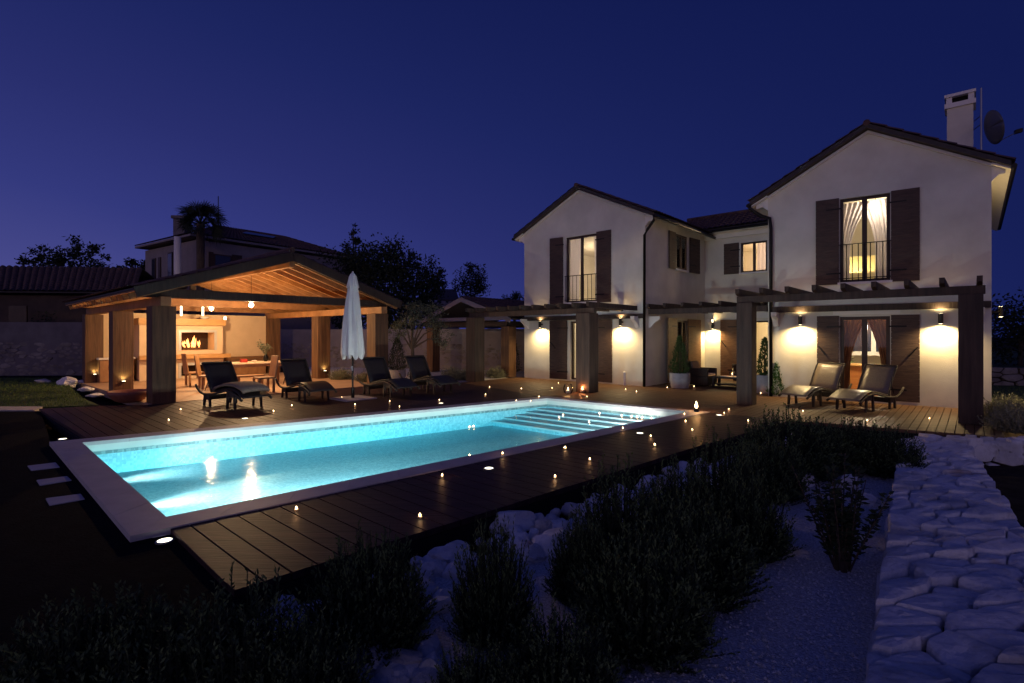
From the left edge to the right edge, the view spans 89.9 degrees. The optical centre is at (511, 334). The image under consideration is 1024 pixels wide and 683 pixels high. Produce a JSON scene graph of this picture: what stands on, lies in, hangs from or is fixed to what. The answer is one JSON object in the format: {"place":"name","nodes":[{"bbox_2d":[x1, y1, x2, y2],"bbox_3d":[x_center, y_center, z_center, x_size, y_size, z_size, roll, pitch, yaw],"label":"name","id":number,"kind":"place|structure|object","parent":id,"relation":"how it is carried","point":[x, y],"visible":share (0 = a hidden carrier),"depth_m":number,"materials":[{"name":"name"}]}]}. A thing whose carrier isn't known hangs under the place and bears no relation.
{"place":"outdoors","nodes":[
{"label":"outdoors","id":0,"kind":"place"},
{"bbox_2d":[0,406,42,410],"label":"path","id":1,"kind":"structure","parent":0,"point":[19,408],"depth_m":12.64,"materials":[{"name":"stone"}]},
{"bbox_2d":[0,378,98,408],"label":"lawn","id":2,"kind":"structure","parent":0,"point":[10,387],"depth_m":15.43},
{"bbox_2d":[0,411,246,679],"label":"dark lawn","id":3,"kind":"structure","parent":0,"point":[58,552],"depth_m":4.32,"materials":[{"name":"plant"}]},
{"bbox_2d":[27,462,59,470],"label":"stepping slab","id":4,"kind":"structure","parent":3,"relation":"on","point":[42,466],"depth_m":7.15,"materials":[{"name":"stone"}]},
{"bbox_2d":[37,476,71,485],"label":"stepping slab","id":5,"kind":"structure","parent":3,"relation":"on","point":[48,481],"depth_m":6.46,"materials":[{"name":"stone"}]},
{"bbox_2d":[46,494,84,505],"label":"stepping slab","id":6,"kind":"structure","parent":3,"relation":"on","point":[51,501],"depth_m":5.72,"materials":[{"name":"stone"}]},
{"bbox_2d":[0,580,196,682],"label":"rosemary bush","id":7,"kind":"object","parent":3,"relation":"on","point":[62,657],"visible":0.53,"depth_m":2.67,"materials":[{"name":"plant"}]},
{"bbox_2d":[78,372,366,404],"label":"pavilion floor","id":8,"kind":"structure","parent":0,"point":[184,393],"depth_m":17.69,"materials":[{"name":"wood"}]},
{"bbox_2d":[97,357,135,382],"bbox_3d":[-15.042,1.138,19.607,0.690,1.284,1.316,0,0,42],"label":"kitchen counter","id":9,"kind":"object","parent":8,"relation":"on","point":[103,370],"visible":0.16,"depth_m":19.06,"materials":[{"name":"stone"}]},
{"bbox_2d":[100,361,108,381],"bbox_3d":[-15.127,1.360,19.085,0.016,0.780,0.331,0,0,42],"label":"door","id":10,"kind":"structure","parent":9,"relation":"in","point":[104,365],"depth_m":19.06,"materials":[{"name":"brown wood"}]},
{"bbox_2d":[106,389,145,402],"bbox_3d":[-10.243,1.650,13.729,1.000,0.300,1.000,0,0,0],"label":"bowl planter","id":11,"kind":"object","parent":8,"relation":"on","point":[128,395],"visible":0.84,"depth_m":13.46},
{"bbox_2d":[134,318,230,380],"bbox_3d":[-13.484,0.576,21.037,1.096,2.424,3.227,0,0,42],"label":"fireplace","id":12,"kind":"object","parent":8,"relation":"on","point":[202,339],"visible":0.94,"depth_m":21.11,"materials":[{"name":"beige stone"}]},
{"bbox_2d":[181,354,204,386],"bbox_3d":[-11.096,1.216,17.836,0.480,1.120,0.599,0,0,42],"label":"dining chair","id":13,"kind":"object","parent":8,"relation":"on","point":[186,372],"visible":0.81,"depth_m":17.62,"materials":[{"name":"brown wood"}]},
{"bbox_2d":[194,355,205,389],"bbox_3d":[-9.772,1.216,16.401,0.599,1.120,0.480,0,0,-19],"label":"dining chair","id":14,"kind":"object","parent":8,"relation":"on","point":[199,376],"visible":0.65,"depth_m":16.24,"materials":[{"name":"brown wood"}]},
{"bbox_2d":[63,247,402,403],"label":"open pavilion","id":15,"kind":"structure","parent":8,"relation":"on","point":[274,287],"depth_m":17.63,"materials":[{"name":"brown wood"}]},
{"bbox_2d":[207,360,281,386],"bbox_3d":[-9.350,1.383,18.300,1.100,0.815,2.717,0,0,42],"label":"dining table","id":16,"kind":"object","parent":8,"relation":"on","point":[251,364],"visible":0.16,"depth_m":17.98,"materials":[{"name":"brown wood"}]},
{"bbox_2d":[224,356,268,374],"bbox_3d":[-11.980,1.380,23.186,0.400,0.800,1.752,0,0,42],"label":"sideboard","id":17,"kind":"object","parent":8,"relation":"on","point":[248,370],"visible":0.5,"depth_m":23.07,"materials":[{"name":"brown wood"}]},
{"bbox_2d":[253,355,278,391],"bbox_3d":[-7.594,1.216,15.821,0.480,1.120,0.599,0,0,42],"label":"dining chair","id":18,"kind":"object","parent":8,"relation":"on","point":[273,368],"visible":0.88,"depth_m":15.87,"materials":[{"name":"brown wood"}]},
{"bbox_2d":[309,367,523,381],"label":"gravel","id":19,"kind":"structure","parent":0,"point":[438,373],"depth_m":24.80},
{"bbox_2d":[327,366,354,379],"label":"lavender clump","id":20,"kind":"object","parent":19,"relation":"on","point":[337,375],"visible":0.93,"depth_m":20.41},
{"bbox_2d":[388,337,407,378],"bbox_3d":[-4.498,0.932,20.265,0.987,1.735,0.980,0,0,0],"label":"potted conifer","id":21,"kind":"object","parent":19,"relation":"on","point":[395,371],"visible":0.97,"depth_m":20.12,"materials":[{"name":"green plant"}]},
{"bbox_2d":[280,329,523,370],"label":"boundary wall","id":22,"kind":"structure","parent":19,"relation":"on","point":[295,343],"depth_m":27.48,"materials":[{"name":"stone"}]},
{"bbox_2d":[388,300,456,379],"bbox_3d":[-3.638,0.354,20.446,2.850,3.558,1.569,0,0,0],"label":"olive tree","id":23,"kind":"object","parent":19,"relation":"on","point":[412,343],"visible":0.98,"depth_m":20.37,"materials":[{"name":"green plant"}]},
{"bbox_2d":[441,367,464,379],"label":"lavender clump","id":24,"kind":"object","parent":19,"relation":"on","point":[451,372],"visible":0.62,"depth_m":20.40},
{"bbox_2d":[419,296,523,376],"bbox_3d":[-0.596,0.015,25.141,6.130,3.570,5.164,0,0,42],"label":"gazebo","id":25,"kind":"object","parent":19,"relation":"on","point":[457,315],"visible":0.45,"depth_m":23.41,"materials":[{"name":"brown wood"}]},
{"bbox_2d":[484,366,508,377],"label":"lavender clump","id":26,"kind":"object","parent":19,"relation":"on","point":[492,372],"visible":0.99,"depth_m":21.50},
{"bbox_2d":[0,337,1023,632],"bbox_3d":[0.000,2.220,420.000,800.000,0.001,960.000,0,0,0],"label":"ground","id":27,"kind":"structure","parent":0,"point":[1008,479],"depth_m":8.26,"materials":[{"name":"plant"}]},
{"bbox_2d":[0,322,81,375],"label":"boundary wall","id":28,"kind":"structure","parent":27,"relation":"on","point":[40,348],"depth_m":23.78,"materials":[{"name":"stone"}]},
{"bbox_2d":[14,234,113,267],"bbox_3d":[-34.847,-2.869,39.832,6.463,9.940,4.184,0,0,26],"label":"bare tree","id":29,"kind":"object","parent":27,"relation":"on","point":[58,259],"visible":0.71,"depth_m":39.67,"materials":[{"name":"green plant"}]},
{"bbox_2d":[0,265,154,321],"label":"tiled house","id":30,"kind":"structure","parent":27,"relation":"on","point":[28,292],"depth_m":27.77,"materials":[{"name":"tile"}]},
{"bbox_2d":[9,306,27,321],"bbox_3d":[-24.936,-1.036,25.900,0.900,0.840,0.080,0,0,0],"label":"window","id":31,"kind":"structure","parent":30,"relation":"in","point":[16,313],"depth_m":25.86,"materials":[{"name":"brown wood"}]},
{"bbox_2d":[171,200,229,314],"bbox_3d":[-19.070,-3.183,31.622,3.516,10.365,3.296,0,0,38],"label":"palm tree","id":32,"kind":"object","parent":27,"relation":"on","point":[191,215],"visible":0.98,"depth_m":31.31,"materials":[{"name":"green plant"}]},
{"bbox_2d":[135,196,352,328],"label":"neighbour house","id":33,"kind":"structure","parent":27,"relation":"on","point":[175,254],"depth_m":36.74,"materials":[{"name":"paint"}]},
{"bbox_2d":[341,223,372,284],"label":"conifer tree","id":34,"kind":"object","parent":27,"relation":"on","point":[355,239],"visible":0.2,"depth_m":43.82,"materials":[{"name":"green plant"}]},
{"bbox_2d":[305,232,448,328],"bbox_3d":[-9.440,-2.392,35.825,9.938,8.989,8.276,0,0,0],"label":"dark tree","id":35,"kind":"object","parent":27,"relation":"on","point":[371,265],"visible":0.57,"depth_m":35.08,"materials":[{"name":"green plant"}]},
{"bbox_2d":[41,413,789,621],"bbox_3d":[-2.810,1.982,11.630,11.718,0.235,12.993,0,0,-43],"label":"deck base","id":36,"kind":"object","parent":27,"relation":"on","point":[422,547],"visible":0.2,"depth_m":5.12,"materials":[{"name":"black"}]},
{"bbox_2d":[39,382,785,596],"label":"deck","id":37,"kind":"structure","parent":36,"relation":"on","point":[290,541],"depth_m":6.33,"materials":[{"name":"brown wood"}]},
{"bbox_2d":[195,361,272,409],"bbox_3d":[-7.054,1.251,12.954,2.155,1.098,0.805,0,0,33],"label":"sun lounger","id":38,"kind":"object","parent":37,"relation":"on","point":[219,373],"visible":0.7,"depth_m":13.03,"materials":[{"name":"wicker"}]},
{"bbox_2d":[212,381,269,393],"bbox_3d":[-6.737,1.288,12.751,1.386,0.247,0.691,0,0,33],"label":"cushion","id":39,"kind":"object","parent":38,"relation":"on","point":[243,387],"visible":0.99,"depth_m":12.48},
{"bbox_2d":[275,358,336,401],"bbox_3d":[-5.834,1.251,14.457,2.155,1.098,0.805,0,0,43],"label":"sun lounger","id":40,"kind":"object","parent":37,"relation":"on","point":[296,372],"visible":1,"depth_m":14.62,"materials":[{"name":"wicker"}]},
{"bbox_2d":[329,271,376,401],"bbox_3d":[-4.452,0.009,14.336,0.963,3.578,0.960,0,0,42],"label":"parasol","id":41,"kind":"object","parent":37,"relation":"on","point":[352,342],"visible":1,"depth_m":14.18,"materials":[{"name":"fabric"}]},
{"bbox_2d":[49,396,709,541],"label":"swimming pool","id":42,"kind":"structure","parent":37,"relation":"in","point":[140,486],"depth_m":9.39,"materials":[{"name":"liquid"}]},
{"bbox_2d":[356,356,419,397],"bbox_3d":[-3.719,1.241,15.275,2.194,1.118,0.820,0,0,44],"label":"sun lounger","id":43,"kind":"object","parent":37,"relation":"on","point":[378,372],"visible":0.99,"depth_m":15.44,"materials":[{"name":"wicker"}]},
{"bbox_2d":[399,355,460,393],"bbox_3d":[-2.655,1.241,16.356,2.194,1.118,0.820,0,0,44],"label":"sun lounger","id":44,"kind":"object","parent":37,"relation":"on","point":[419,369],"visible":0.94,"depth_m":16.51,"materials":[{"name":"wicker"}]},
{"bbox_2d":[402,249,453,327],"bbox_3d":[-6.622,-2.196,38.998,4.434,8.596,3.406,0,0,0],"label":"dark tree","id":45,"kind":"object","parent":27,"relation":"on","point":[441,275],"visible":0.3,"depth_m":38.96,"materials":[{"name":"green plant"}]},
{"bbox_2d":[430,289,458,328],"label":"tree","id":46,"kind":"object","parent":27,"relation":"on","point":[452,294],"depth_m":47.06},
{"bbox_2d":[451,262,491,297],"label":"round tree","id":47,"kind":"object","parent":27,"relation":"on","point":[472,284],"visible":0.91,"depth_m":45.68,"materials":[{"name":"green plant"}]},
{"bbox_2d":[865,436,1023,682],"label":"stone path","id":48,"kind":"structure","parent":27,"relation":"on","point":[949,600],"depth_m":3.73,"materials":[{"name":"stone"}]},
{"bbox_2d":[918,433,1023,465],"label":"dry stone wall","id":49,"kind":"structure","parent":27,"relation":"on","point":[994,451],"depth_m":8.70,"materials":[{"name":"stone"}]},
{"bbox_2d":[977,402,1023,433],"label":"lavender clump","id":50,"kind":"object","parent":27,"relation":"on","point":[1001,421],"visible":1,"depth_m":9.56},
{"bbox_2d":[0,377,1023,406],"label":"grass","id":51,"kind":"structure","parent":0,"point":[54,391],"depth_m":15.97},
{"bbox_2d":[0,0,1023,336],"label":"sky","id":52,"kind":"structure","parent":0,"point":[447,127],"materials":[{"name":"blue"}]},
{"bbox_2d":[263,441,895,682],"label":"gravel bed","id":53,"kind":"object","parent":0,"point":[777,637],"visible":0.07,"depth_m":3.61,"materials":[{"name":"gravel"}]},
{"bbox_2d":[78,584,269,682],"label":"rosemary bush","id":54,"kind":"object","parent":53,"relation":"on","point":[121,654],"visible":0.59,"depth_m":2.56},
{"bbox_2d":[142,560,347,682],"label":"rosemary bush","id":55,"kind":"object","parent":53,"relation":"on","point":[267,636],"visible":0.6,"depth_m":2.62,"materials":[{"name":"plant"}]},
{"bbox_2d":[336,638,392,670],"bbox_3d":[-0.892,1.980,3.151,0.362,0.180,0.262,0,0,13],"label":"rock","id":56,"kind":"object","parent":53,"relation":"on","point":[376,662],"visible":0.12,"depth_m":3.08,"materials":[{"name":"stone"}]},
{"bbox_2d":[293,518,447,669],"bbox_3d":[-0.911,1.636,3.329,0.895,0.768,0.955,0,0,44],"label":"rosemary bush","id":57,"kind":"object","parent":53,"relation":"on","point":[391,612],"visible":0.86,"depth_m":3.22,"materials":[{"name":"plant"}]},
{"bbox_2d":[390,648,422,664],"bbox_3d":[-0.645,1.977,3.100,0.213,0.135,0.138,0,0,-14],"label":"rock","id":58,"kind":"object","parent":53,"relation":"on","point":[406,656],"visible":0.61,"depth_m":3.06,"materials":[{"name":"stone"}]},
{"bbox_2d":[419,651,441,669],"bbox_3d":[-0.491,1.972,3.067,0.178,0.129,0.153,0,0,0],"label":"rock","id":59,"kind":"object","parent":53,"relation":"on","point":[430,659],"visible":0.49,"depth_m":3.02,"materials":[{"name":"stone"}]},
{"bbox_2d":[421,559,443,573],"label":"rock","id":60,"kind":"object","parent":53,"relation":"on","point":[433,565],"visible":0.61,"depth_m":4.26,"materials":[{"name":"stone"}]},
{"bbox_2d":[442,561,467,579],"bbox_3d":[-0.451,1.973,4.259,0.202,0.166,0.191,0,0,18],"label":"rock","id":61,"kind":"object","parent":53,"relation":"on","point":[450,567],"visible":0.5,"depth_m":4.19,"materials":[{"name":"stone"}]},
{"bbox_2d":[425,632,533,682],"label":"rosemary bush","id":62,"kind":"object","parent":53,"relation":"on","point":[472,671],"visible":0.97,"depth_m":2.65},
{"bbox_2d":[439,507,539,653],"bbox_3d":[-0.137,1.583,3.407,0.619,0.874,0.607,0,0,31],"label":"rosemary bush","id":63,"kind":"object","parent":53,"relation":"on","point":[494,605],"visible":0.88,"depth_m":3.30,"materials":[{"name":"plant"}]},
{"bbox_2d":[253,458,727,682],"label":"rubble","id":64,"kind":"object","parent":53,"relation":"on","point":[391,672],"visible":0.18,"depth_m":3.88,"materials":[{"name":"stone"}]},
{"bbox_2d":[427,540,469,564],"bbox_3d":[-0.571,1.975,4.575,0.328,0.210,0.318,0,0,23],"label":"rock","id":65,"kind":"object","parent":64,"relation":"on","point":[446,552],"visible":0.62,"depth_m":4.50,"materials":[{"name":"stone"}]},
{"bbox_2d":[489,510,536,534],"bbox_3d":[-0.003,1.947,5.358,0.526,0.243,0.314,0,0,-13],"label":"rock","id":66,"kind":"object","parent":53,"relation":"on","point":[525,520],"visible":0.66,"depth_m":5.26,"materials":[{"name":"stone"}]},
{"bbox_2d":[521,543,545,563],"bbox_3d":[0.195,1.956,4.556,0.196,0.184,0.251,0,0,32],"label":"rock","id":67,"kind":"object","parent":53,"relation":"on","point":[536,552],"visible":0.83,"depth_m":4.51,"materials":[{"name":"stone"}]},
{"bbox_2d":[535,518,552,532],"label":"rock","id":68,"kind":"object","parent":53,"relation":"on","point":[543,525],"visible":0.62,"depth_m":5.20,"materials":[{"name":"stone"}]},
{"bbox_2d":[532,527,566,560],"bbox_3d":[0.400,1.958,4.678,0.435,0.331,0.370,0,0,0],"label":"rock","id":69,"kind":"object","parent":53,"relation":"on","point":[544,541],"visible":0.4,"depth_m":4.62,"materials":[{"name":"stone"}]},
{"bbox_2d":[485,592,630,682],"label":"rosemary bush","id":70,"kind":"object","parent":53,"relation":"on","point":[545,661],"visible":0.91,"depth_m":2.76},
{"bbox_2d":[541,506,613,610],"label":"rosemary bush","id":71,"kind":"object","parent":53,"relation":"on","point":[573,552],"visible":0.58,"depth_m":3.83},
{"bbox_2d":[564,449,670,573],"bbox_3d":[0.935,1.507,4.416,1.083,1.026,1.007,0,0,-37],"label":"rosemary bush","id":72,"kind":"object","parent":53,"relation":"on","point":[610,521],"visible":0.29,"depth_m":4.28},
{"bbox_2d":[564,512,740,675],"bbox_3d":[0.851,1.623,3.323,1.076,0.794,1.070,0,0,11],"label":"rosemary bush","id":73,"kind":"object","parent":53,"relation":"on","point":[649,607],"visible":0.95,"depth_m":3.17,"materials":[{"name":"plant"}]},
{"bbox_2d":[631,452,718,532],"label":"rosemary bush","id":74,"kind":"object","parent":53,"relation":"on","point":[670,488],"visible":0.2,"depth_m":4.86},
{"bbox_2d":[632,489,773,614],"bbox_3d":[1.435,1.611,4.015,1.188,0.818,1.090,0,0,-39],"label":"rosemary bush","id":75,"kind":"object","parent":53,"relation":"on","point":[729,566],"visible":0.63,"depth_m":3.84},
{"bbox_2d":[679,424,768,525],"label":"rosemary bush","id":76,"kind":"object","parent":53,"relation":"on","point":[715,482],"visible":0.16,"depth_m":5.30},
{"bbox_2d":[707,463,805,563],"bbox_3d":[2.156,1.597,4.685,0.804,0.847,0.834,0,0,-27],"label":"rosemary bush","id":77,"kind":"object","parent":53,"relation":"on","point":[752,515],"visible":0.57,"depth_m":4.54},
{"bbox_2d":[718,430,816,505],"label":"rosemary bush","id":78,"kind":"object","parent":53,"relation":"on","point":[773,464],"visible":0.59,"depth_m":6.08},
{"bbox_2d":[727,403,842,482],"bbox_3d":[3.838,1.494,7.312,1.460,1.052,1.439,0,0,20],"label":"rosemary bush","id":79,"kind":"object","parent":53,"relation":"on","point":[815,462],"visible":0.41,"depth_m":7.06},
{"bbox_2d":[785,417,866,475],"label":"rosemary bush","id":80,"kind":"object","parent":53,"relation":"on","point":[832,439],"visible":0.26,"depth_m":7.30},
{"bbox_2d":[788,453,893,572],"bbox_3d":[2.735,1.519,4.336,0.650,0.969,0.697,0,0,0],"label":"leafy shrub","id":81,"kind":"object","parent":53,"relation":"on","point":[839,542],"visible":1,"depth_m":4.25,"materials":[{"name":"green plant"}]},
{"bbox_2d":[826,415,895,473],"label":"rosemary bush","id":82,"kind":"object","parent":53,"relation":"on","point":[850,432],"visible":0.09,"depth_m":7.54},
{"bbox_2d":[839,424,930,478],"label":"rosemary bush","id":83,"kind":"object","parent":53,"relation":"on","point":[899,452],"visible":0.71,"depth_m":7.17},
{"bbox_2d":[461,377,1004,437],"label":"terrace","id":84,"kind":"structure","parent":0,"point":[721,399],"depth_m":13.04,"materials":[{"name":"brown wood"}]},
{"bbox_2d":[465,302,642,392],"bbox_3d":[1.357,0.393,18.817,6.042,2.815,3.102,0,0,44],"label":"pergola","id":85,"kind":"object","parent":84,"relation":"on","point":[586,317],"visible":0.98,"depth_m":17.28,"materials":[{"name":"brown wood"}]},
{"bbox_2d":[646,301,767,313],"bbox_3d":[7.683,-0.873,18.170,3.757,0.345,5.306,0,0,41],"label":"pergola","id":86,"kind":"object","parent":85,"relation":"attached to","point":[700,307],"visible":0.73,"depth_m":16.68,"materials":[{"name":"brown wood"}]},
{"bbox_2d":[668,334,691,388],"bbox_3d":[5.718,0.887,17.430,0.789,1.825,0.766,0,0,0],"label":"potted conifer","id":87,"kind":"object","parent":84,"relation":"on","point":[680,379],"visible":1,"depth_m":17.28,"materials":[{"name":"green plant"}]},
{"bbox_2d":[687,361,716,385],"bbox_3d":[6.746,1.355,18.246,0.740,0.810,0.798,0,0,-42],"label":"wicker armchair","id":88,"kind":"object","parent":84,"relation":"on","point":[699,375],"visible":0.79,"depth_m":18.03,"materials":[{"name":"brown"}]},
{"bbox_2d":[711,375,736,386],"bbox_3d":[7.523,1.614,17.609,1.100,0.372,0.660,0,0,42],"label":"coffee table","id":89,"kind":"object","parent":84,"relation":"on","point":[719,377],"visible":0.53,"depth_m":17.65,"materials":[{"name":"wicker"}]},
{"bbox_2d":[757,337,767,393],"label":"potted conifer","id":90,"kind":"object","parent":84,"relation":"on","point":[762,381],"visible":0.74,"depth_m":15.79,"materials":[{"name":"green plant"}]},
{"bbox_2d":[765,361,784,394],"bbox_3d":[7.740,1.264,15.004,0.612,1.072,0.533,0,0,0],"label":"conifer","id":91,"kind":"object","parent":84,"relation":"on","point":[776,379],"visible":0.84,"depth_m":14.89,"materials":[{"name":"green plant"}]},
{"bbox_2d":[778,362,851,406],"bbox_3d":[7.927,1.271,13.383,2.077,1.058,0.776,0,0,-30],"label":"sun lounger","id":92,"kind":"object","parent":84,"relation":"on","point":[825,379],"visible":0.92,"depth_m":13.44,"materials":[{"name":"wicker"}]},
{"bbox_2d":[735,275,990,424],"bbox_3d":[8.532,0.318,12.669,4.931,2.965,3.003,0,0,41],"label":"pergola","id":93,"kind":"object","parent":84,"relation":"on","point":[970,304],"visible":0.96,"depth_m":11.63,"materials":[{"name":"brown wood"}]},
{"bbox_2d":[826,364,904,412],"bbox_3d":[8.596,1.271,12.456,2.077,1.058,0.776,0,0,-30],"label":"sun lounger","id":94,"kind":"object","parent":84,"relation":"on","point":[876,379],"visible":1,"depth_m":12.50,"materials":[{"name":"wicker"}]},
{"bbox_2d":[790,419,994,438],"bbox_3d":[6.329,1.962,17.524,14.806,0.175,11.105,0,0,42],"label":"terrace base","id":95,"kind":"object","parent":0,"point":[911,436],"visible":0.03,"depth_m":9.93,"materials":[{"name":"black"}]},
{"bbox_2d":[512,88,1017,407],"bbox_3d":[9.046,-2.746,20.337,15.268,9.592,10.610,0,0,42],"label":"villa","id":96,"kind":"object","parent":95,"relation":"on","point":[932,213],"visible":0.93,"depth_m":14.71,"materials":[{"name":"white paint"}]},
{"bbox_2d":[571,321,575,379],"bbox_3d":[2.780,0.615,19.605,1.190,2.251,0.068,0,0,42],"label":"glass door","id":97,"kind":"structure","parent":96,"relation":"in","point":[572,323],"depth_m":19.97,"materials":[{"name":"brown wood"}]},
{"bbox_2d":[564,234,596,303],"bbox_3d":[2.647,-2.487,19.619,1.507,2.609,0.224,0,0,42],"label":"window","id":98,"kind":"structure","parent":96,"relation":"in","point":[582,237],"depth_m":19.66,"materials":[{"name":"brown wood"}]},
{"bbox_2d":[675,234,688,272],"bbox_3d":[6.596,-3.160,19.962,0.124,1.406,1.093,0,0,42],"label":"window","id":99,"kind":"structure","parent":96,"relation":"in","point":[681,243],"depth_m":19.95,"materials":[{"name":"brown wood"}]},
{"bbox_2d":[677,320,686,371],"bbox_3d":[6.609,0.595,20.018,0.068,2.290,0.892,0,0,42],"label":"glass door","id":100,"kind":"structure","parent":96,"relation":"in","point":[682,325],"depth_m":20.02,"materials":[{"name":"brown wood"}]},
{"bbox_2d":[739,240,767,274],"bbox_3d":[9.650,-3.073,20.463,1.087,1.274,0.224,0,0,42],"label":"window","id":101,"kind":"structure","parent":96,"relation":"in","point":[754,271],"depth_m":20.52,"materials":[{"name":"brown wood"}]},
{"bbox_2d":[850,255,874,279],"bbox_3d":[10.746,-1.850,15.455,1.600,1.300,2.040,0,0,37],"label":"lamp","id":102,"kind":"object","parent":96,"relation":"in","point":[855,267],"visible":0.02,"depth_m":16.23,"materials":[{"name":"fabric"}]},
{"bbox_2d":[850,363,877,395],"bbox_3d":[10.325,1.317,14.971,2.185,0.907,0.640,0,0,37],"label":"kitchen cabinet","id":103,"kind":"object","parent":96,"relation":"in","point":[855,371],"visible":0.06,"depth_m":14.89,"materials":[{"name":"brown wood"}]},
{"bbox_2d":[837,193,891,284],"bbox_3d":[9.418,-2.526,13.704,1.204,2.348,0.224,0,0,37],"label":"window","id":104,"kind":"structure","parent":96,"relation":"in","point":[864,199],"depth_m":13.74,"materials":[{"name":"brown wood"}]},
{"bbox_2d":[840,316,889,395],"bbox_3d":[9.465,0.627,13.766,1.103,2.226,0.068,0,0,37],"label":"glass door","id":105,"kind":"structure","parent":96,"relation":"in","point":[864,319],"depth_m":13.74,"materials":[{"name":"brown wood"}]},
{"bbox_2d":[852,323,879,355],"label":"interior wall","id":106,"kind":"structure","parent":96,"relation":"attached to","point":[873,350],"depth_m":16.02,"materials":[{"name":"white paint"}]},
{"bbox_2d":[973,88,1022,149],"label":"satellite dish","id":107,"kind":"object","parent":96,"relation":"attached to","point":[994,128],"visible":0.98,"depth_m":15.21,"materials":[{"name":"grey metal"}]},
{"bbox_2d":[984,395,1023,422],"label":"lavender clump","id":108,"kind":"object","parent":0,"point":[995,405],"visible":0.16,"depth_m":10.46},
{"bbox_2d":[984,391,1023,411],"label":"lavender clump","id":109,"kind":"object","parent":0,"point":[1004,397],"visible":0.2,"depth_m":11.99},
{"bbox_2d":[992,351,1023,401],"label":"lawn","id":110,"kind":"structure","parent":0,"point":[1004,390],"depth_m":18.20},
{"bbox_2d":[992,289,1023,365],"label":"dark tree","id":111,"kind":"object","parent":110,"relation":"on","point":[1012,328],"visible":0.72,"depth_m":30.03,"materials":[{"name":"green plant"}]},
{"bbox_2d":[992,367,1023,385],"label":"boundary wall","id":112,"kind":"structure","parent":110,"relation":"on","point":[1008,376],"depth_m":18.56,"materials":[{"name":"stone"}]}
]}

